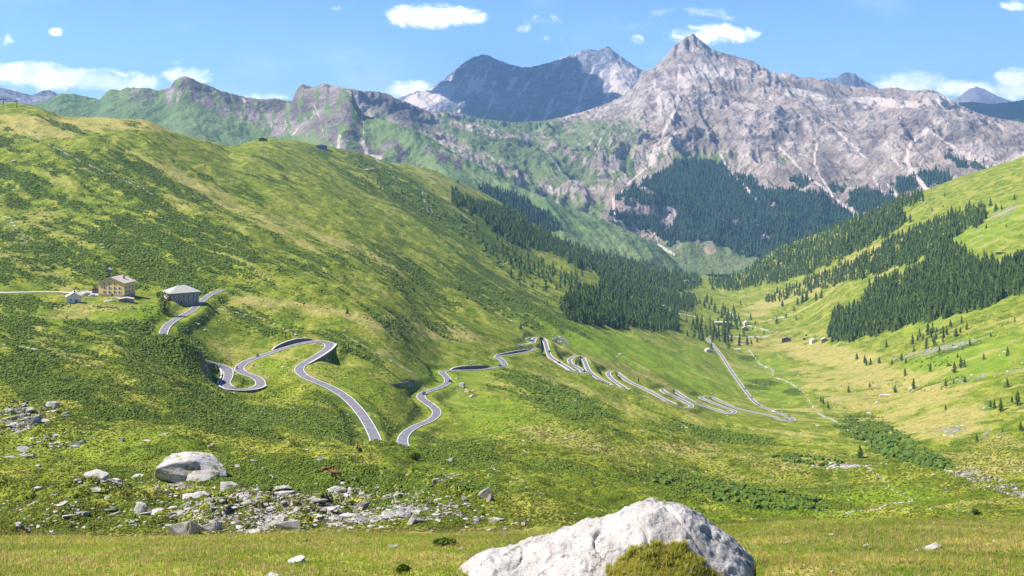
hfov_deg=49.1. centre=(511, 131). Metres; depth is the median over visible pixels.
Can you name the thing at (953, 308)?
spruce tree
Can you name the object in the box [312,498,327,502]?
rock
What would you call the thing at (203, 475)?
rock
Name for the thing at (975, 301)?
spruce tree
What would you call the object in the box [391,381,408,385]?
field wall
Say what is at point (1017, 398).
spruce tree
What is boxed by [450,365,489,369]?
stone wall
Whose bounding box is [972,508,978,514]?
bush
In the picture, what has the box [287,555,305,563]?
stone
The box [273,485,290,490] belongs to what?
rock
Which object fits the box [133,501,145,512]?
rock
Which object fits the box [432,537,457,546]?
bush
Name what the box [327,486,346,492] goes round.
rock
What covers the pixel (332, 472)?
cow
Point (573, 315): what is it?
spruce tree
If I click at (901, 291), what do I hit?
spruce tree
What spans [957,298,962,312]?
spruce tree
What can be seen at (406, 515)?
rock
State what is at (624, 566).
turf
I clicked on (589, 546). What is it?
boulder
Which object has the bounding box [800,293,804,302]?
spruce tree
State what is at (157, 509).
rock
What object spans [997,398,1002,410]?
spruce tree
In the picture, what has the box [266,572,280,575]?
stone
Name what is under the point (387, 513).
rock
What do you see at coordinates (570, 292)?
spruce tree
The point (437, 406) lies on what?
edge line
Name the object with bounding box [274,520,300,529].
rock
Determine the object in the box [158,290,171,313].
leafy tree
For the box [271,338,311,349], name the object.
stone wall
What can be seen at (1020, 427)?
spruce tree
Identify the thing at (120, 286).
yellow house
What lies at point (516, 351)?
stone wall
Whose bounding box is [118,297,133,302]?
shed
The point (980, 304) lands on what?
spruce tree
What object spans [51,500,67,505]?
rock
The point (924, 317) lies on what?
spruce tree
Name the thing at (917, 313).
spruce tree
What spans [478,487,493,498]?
rock
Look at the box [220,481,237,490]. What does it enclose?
rock
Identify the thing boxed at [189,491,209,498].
rock
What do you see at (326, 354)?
stone wall
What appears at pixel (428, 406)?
edge line
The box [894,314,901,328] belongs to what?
spruce tree
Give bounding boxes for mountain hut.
[65,291,81,302]
[809,338,817,344]
[820,337,828,343]
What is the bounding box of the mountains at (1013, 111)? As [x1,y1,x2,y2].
[958,100,1023,122]
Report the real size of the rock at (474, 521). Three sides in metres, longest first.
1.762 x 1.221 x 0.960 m
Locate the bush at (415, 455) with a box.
[408,452,421,459]
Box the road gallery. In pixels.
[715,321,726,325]
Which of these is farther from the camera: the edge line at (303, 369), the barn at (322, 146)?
the barn at (322, 146)
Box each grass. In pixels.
[0,518,1023,575]
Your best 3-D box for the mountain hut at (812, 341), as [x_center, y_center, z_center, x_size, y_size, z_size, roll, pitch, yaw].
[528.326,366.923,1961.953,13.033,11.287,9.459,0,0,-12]
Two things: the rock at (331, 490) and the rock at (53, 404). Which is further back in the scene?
the rock at (53, 404)
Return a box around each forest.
[347,171,1023,395]
[477,151,991,256]
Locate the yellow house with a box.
[97,275,135,296]
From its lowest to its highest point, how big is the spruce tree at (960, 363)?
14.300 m
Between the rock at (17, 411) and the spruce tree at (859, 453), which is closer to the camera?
the rock at (17, 411)
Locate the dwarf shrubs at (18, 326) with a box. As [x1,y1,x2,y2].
[0,112,1023,530]
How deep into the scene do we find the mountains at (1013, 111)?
10495.62 m
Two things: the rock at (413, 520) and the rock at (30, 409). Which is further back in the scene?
the rock at (30, 409)
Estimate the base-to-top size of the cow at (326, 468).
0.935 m
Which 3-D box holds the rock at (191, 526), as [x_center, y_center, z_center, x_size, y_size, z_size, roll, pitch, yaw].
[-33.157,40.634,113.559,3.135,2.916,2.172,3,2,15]
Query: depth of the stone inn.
714.25 m
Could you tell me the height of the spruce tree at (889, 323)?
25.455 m
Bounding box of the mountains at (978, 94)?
[953,87,1011,103]
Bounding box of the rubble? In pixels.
[0,148,1023,533]
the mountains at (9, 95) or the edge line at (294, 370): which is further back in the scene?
the mountains at (9, 95)
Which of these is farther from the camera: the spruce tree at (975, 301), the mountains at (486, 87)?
the mountains at (486, 87)
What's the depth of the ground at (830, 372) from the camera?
929.41 m
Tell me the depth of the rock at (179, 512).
125.49 m
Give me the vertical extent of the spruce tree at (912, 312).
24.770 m
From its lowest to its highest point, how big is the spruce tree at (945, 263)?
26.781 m
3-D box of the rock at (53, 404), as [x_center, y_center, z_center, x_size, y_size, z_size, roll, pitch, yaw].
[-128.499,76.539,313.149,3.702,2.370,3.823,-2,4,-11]
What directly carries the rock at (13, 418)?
on the ground at (830, 372)
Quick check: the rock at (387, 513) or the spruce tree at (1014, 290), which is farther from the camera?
the spruce tree at (1014, 290)
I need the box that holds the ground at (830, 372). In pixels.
[0,102,1023,575]
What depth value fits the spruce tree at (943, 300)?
1591.62 m
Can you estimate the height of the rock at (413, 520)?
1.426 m
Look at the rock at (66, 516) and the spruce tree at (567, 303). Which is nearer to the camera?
the rock at (66, 516)
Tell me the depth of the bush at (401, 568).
14.83 m
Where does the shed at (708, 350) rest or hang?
on the ground at (830, 372)
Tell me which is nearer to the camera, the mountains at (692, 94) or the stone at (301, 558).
the stone at (301, 558)
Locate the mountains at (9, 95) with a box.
[0,87,57,104]
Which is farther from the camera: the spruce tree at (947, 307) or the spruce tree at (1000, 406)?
the spruce tree at (947, 307)
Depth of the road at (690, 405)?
1098.78 m
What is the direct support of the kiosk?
on the ground at (830, 372)
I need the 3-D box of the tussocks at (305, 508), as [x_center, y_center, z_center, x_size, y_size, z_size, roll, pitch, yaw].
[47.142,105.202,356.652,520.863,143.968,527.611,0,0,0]
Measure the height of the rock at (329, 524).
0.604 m
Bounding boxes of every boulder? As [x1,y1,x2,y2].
[154,452,227,482]
[459,497,755,575]
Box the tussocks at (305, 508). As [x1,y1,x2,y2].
[0,352,1023,536]
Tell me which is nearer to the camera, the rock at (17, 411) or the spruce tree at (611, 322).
the rock at (17, 411)
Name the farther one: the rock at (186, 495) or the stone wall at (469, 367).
the stone wall at (469, 367)
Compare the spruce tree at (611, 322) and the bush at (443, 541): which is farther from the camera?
the spruce tree at (611, 322)
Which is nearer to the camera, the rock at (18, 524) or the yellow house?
the rock at (18, 524)
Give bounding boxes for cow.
[207,444,214,450]
[320,464,333,470]
[327,469,341,477]
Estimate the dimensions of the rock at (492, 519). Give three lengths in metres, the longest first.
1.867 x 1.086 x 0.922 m
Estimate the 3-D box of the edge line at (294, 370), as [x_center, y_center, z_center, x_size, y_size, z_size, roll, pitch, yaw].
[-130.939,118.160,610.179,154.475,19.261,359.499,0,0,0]
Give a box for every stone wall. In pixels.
[217,376,266,391]
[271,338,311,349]
[309,344,336,363]
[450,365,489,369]
[495,349,529,355]
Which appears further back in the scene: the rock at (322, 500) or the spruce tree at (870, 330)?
the spruce tree at (870, 330)
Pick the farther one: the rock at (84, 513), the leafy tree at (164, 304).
the leafy tree at (164, 304)
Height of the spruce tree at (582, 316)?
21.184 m
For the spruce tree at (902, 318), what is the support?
on the ground at (830, 372)
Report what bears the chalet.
on the ground at (830, 372)
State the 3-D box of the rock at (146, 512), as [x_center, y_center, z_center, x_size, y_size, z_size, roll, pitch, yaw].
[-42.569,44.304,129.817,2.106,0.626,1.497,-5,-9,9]
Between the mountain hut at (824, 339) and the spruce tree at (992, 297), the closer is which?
the spruce tree at (992, 297)
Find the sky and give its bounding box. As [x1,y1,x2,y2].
[0,0,1023,101]
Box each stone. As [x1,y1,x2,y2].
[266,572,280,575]
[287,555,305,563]
[923,542,941,549]
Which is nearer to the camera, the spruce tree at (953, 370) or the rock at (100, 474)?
the rock at (100, 474)
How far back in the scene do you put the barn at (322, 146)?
2384.09 m
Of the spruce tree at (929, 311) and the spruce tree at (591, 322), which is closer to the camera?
the spruce tree at (591, 322)
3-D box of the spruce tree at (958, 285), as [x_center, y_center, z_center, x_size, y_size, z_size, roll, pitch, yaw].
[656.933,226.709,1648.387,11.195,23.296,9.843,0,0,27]
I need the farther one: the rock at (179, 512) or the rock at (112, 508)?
the rock at (112, 508)
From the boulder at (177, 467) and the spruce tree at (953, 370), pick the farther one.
the spruce tree at (953, 370)
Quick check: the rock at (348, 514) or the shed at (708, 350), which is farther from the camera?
the shed at (708, 350)
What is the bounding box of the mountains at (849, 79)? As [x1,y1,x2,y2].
[823,72,879,88]
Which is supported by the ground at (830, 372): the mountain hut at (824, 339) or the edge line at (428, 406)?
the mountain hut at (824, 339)
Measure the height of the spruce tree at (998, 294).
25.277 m
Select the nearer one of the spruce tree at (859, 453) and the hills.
the spruce tree at (859, 453)
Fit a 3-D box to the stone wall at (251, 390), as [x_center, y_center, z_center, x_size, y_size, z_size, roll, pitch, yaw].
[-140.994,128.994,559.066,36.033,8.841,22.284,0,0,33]
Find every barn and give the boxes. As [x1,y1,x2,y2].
[315,144,327,149]
[782,336,790,342]
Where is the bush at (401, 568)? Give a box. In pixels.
[395,563,411,574]
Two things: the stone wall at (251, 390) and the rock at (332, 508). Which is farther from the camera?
the stone wall at (251, 390)
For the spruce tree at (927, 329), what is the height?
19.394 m
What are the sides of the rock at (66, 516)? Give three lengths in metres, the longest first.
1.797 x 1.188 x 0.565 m
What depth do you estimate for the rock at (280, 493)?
167.81 m
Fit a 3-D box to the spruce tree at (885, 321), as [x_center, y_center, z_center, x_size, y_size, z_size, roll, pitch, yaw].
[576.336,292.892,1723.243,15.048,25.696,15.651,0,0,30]
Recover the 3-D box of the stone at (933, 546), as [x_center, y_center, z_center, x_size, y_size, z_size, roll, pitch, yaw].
[6.681,6.637,17.844,0.388,0.077,0.170,-7,7,-24]
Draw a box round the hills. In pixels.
[32,76,707,275]
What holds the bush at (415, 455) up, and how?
on the ground at (830, 372)
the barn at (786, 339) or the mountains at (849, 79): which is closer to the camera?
the barn at (786, 339)
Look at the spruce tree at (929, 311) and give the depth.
1597.00 m
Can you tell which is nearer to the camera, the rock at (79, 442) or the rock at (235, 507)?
the rock at (235, 507)
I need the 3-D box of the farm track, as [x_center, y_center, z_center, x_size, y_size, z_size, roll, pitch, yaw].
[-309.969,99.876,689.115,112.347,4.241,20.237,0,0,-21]
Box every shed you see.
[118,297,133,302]
[704,348,712,352]
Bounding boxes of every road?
[159,289,381,439]
[397,349,535,445]
[521,333,794,420]
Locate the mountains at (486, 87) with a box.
[397,46,642,121]
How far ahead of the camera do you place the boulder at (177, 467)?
181.43 m
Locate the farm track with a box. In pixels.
[0,291,97,294]
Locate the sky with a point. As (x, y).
(257, 49)
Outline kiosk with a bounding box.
[91,287,98,292]
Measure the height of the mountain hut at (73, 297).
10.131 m
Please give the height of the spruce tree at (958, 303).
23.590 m
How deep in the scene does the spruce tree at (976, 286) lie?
1589.30 m
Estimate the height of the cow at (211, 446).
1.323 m
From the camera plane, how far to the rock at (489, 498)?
118.54 m
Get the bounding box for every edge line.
[159,290,370,440]
[167,291,380,438]
[397,351,524,441]
[407,353,519,444]
[526,338,790,419]
[531,337,795,420]
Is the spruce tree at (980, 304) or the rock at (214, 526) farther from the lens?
the spruce tree at (980, 304)
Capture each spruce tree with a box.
[565,296,571,312]
[568,287,572,297]
[570,305,576,320]
[578,308,584,321]
[588,309,593,324]
[602,308,606,322]
[608,312,614,327]
[623,312,629,325]
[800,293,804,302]
[855,446,863,457]
[867,323,872,335]
[882,314,887,328]
[885,316,892,330]
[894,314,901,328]
[899,286,903,298]
[900,312,905,325]
[909,307,913,321]
[916,306,918,320]
[921,307,927,321]
[925,322,930,334]
[926,306,931,320]
[941,294,945,309]
[943,258,947,268]
[944,301,951,316]
[951,298,955,314]
[951,361,957,372]
[955,298,959,313]
[957,279,960,290]
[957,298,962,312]
[959,356,962,367]
[971,294,977,309]
[972,280,978,291]
[975,294,983,309]
[990,289,996,302]
[995,283,1002,299]
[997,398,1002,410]
[998,258,1004,268]
[1011,273,1017,290]
[1012,281,1016,294]
[1013,390,1020,404]
[1017,421,1023,430]
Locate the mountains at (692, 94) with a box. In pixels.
[310,33,1023,273]
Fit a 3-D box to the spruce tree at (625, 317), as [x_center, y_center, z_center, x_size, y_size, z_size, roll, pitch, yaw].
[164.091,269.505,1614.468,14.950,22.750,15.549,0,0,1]
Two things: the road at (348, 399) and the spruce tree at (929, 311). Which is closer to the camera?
the road at (348, 399)
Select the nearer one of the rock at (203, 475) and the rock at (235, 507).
the rock at (235, 507)
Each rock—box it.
[1,416,18,419]
[10,408,26,414]
[15,522,21,528]
[16,446,29,451]
[21,416,41,423]
[25,407,33,412]
[46,401,58,407]
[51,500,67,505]
[62,514,78,518]
[70,440,85,446]
[81,511,88,515]
[84,469,108,479]
[90,487,100,492]
[103,506,117,510]
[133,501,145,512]
[136,511,151,514]
[151,507,163,512]
[168,521,200,534]
[176,510,184,514]
[182,493,192,498]
[186,469,219,481]
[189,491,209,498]
[200,521,221,531]
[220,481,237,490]
[230,506,242,510]
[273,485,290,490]
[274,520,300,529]
[275,491,296,495]
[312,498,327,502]
[322,506,337,511]
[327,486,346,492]
[328,487,341,491]
[328,522,342,526]
[339,513,357,515]
[352,501,370,512]
[384,510,395,516]
[393,491,404,497]
[397,512,411,517]
[407,515,426,524]
[432,478,442,484]
[464,518,480,524]
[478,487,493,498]
[486,494,493,501]
[488,517,506,522]
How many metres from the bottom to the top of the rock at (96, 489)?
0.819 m
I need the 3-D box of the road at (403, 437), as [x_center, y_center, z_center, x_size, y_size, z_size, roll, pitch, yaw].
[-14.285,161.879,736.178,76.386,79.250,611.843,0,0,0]
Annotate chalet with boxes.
[259,137,267,140]
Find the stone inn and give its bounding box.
[162,284,201,305]
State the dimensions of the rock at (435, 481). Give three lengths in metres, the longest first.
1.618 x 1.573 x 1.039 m
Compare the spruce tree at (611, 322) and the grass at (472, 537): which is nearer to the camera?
the grass at (472, 537)
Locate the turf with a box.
[605,537,723,575]
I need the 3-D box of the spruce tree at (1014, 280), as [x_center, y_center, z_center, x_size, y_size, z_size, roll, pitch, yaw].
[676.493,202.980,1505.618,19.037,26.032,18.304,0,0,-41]
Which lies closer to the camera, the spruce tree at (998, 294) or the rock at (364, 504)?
the rock at (364, 504)
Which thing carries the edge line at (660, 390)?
on the road at (690, 405)
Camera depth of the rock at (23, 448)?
214.88 m
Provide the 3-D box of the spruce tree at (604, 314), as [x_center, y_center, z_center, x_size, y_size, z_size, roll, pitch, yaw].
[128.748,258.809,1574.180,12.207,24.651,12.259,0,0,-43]
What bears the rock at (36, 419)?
on the ground at (830, 372)
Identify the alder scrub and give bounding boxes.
[349,156,967,511]
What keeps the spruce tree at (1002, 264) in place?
on the ground at (830, 372)

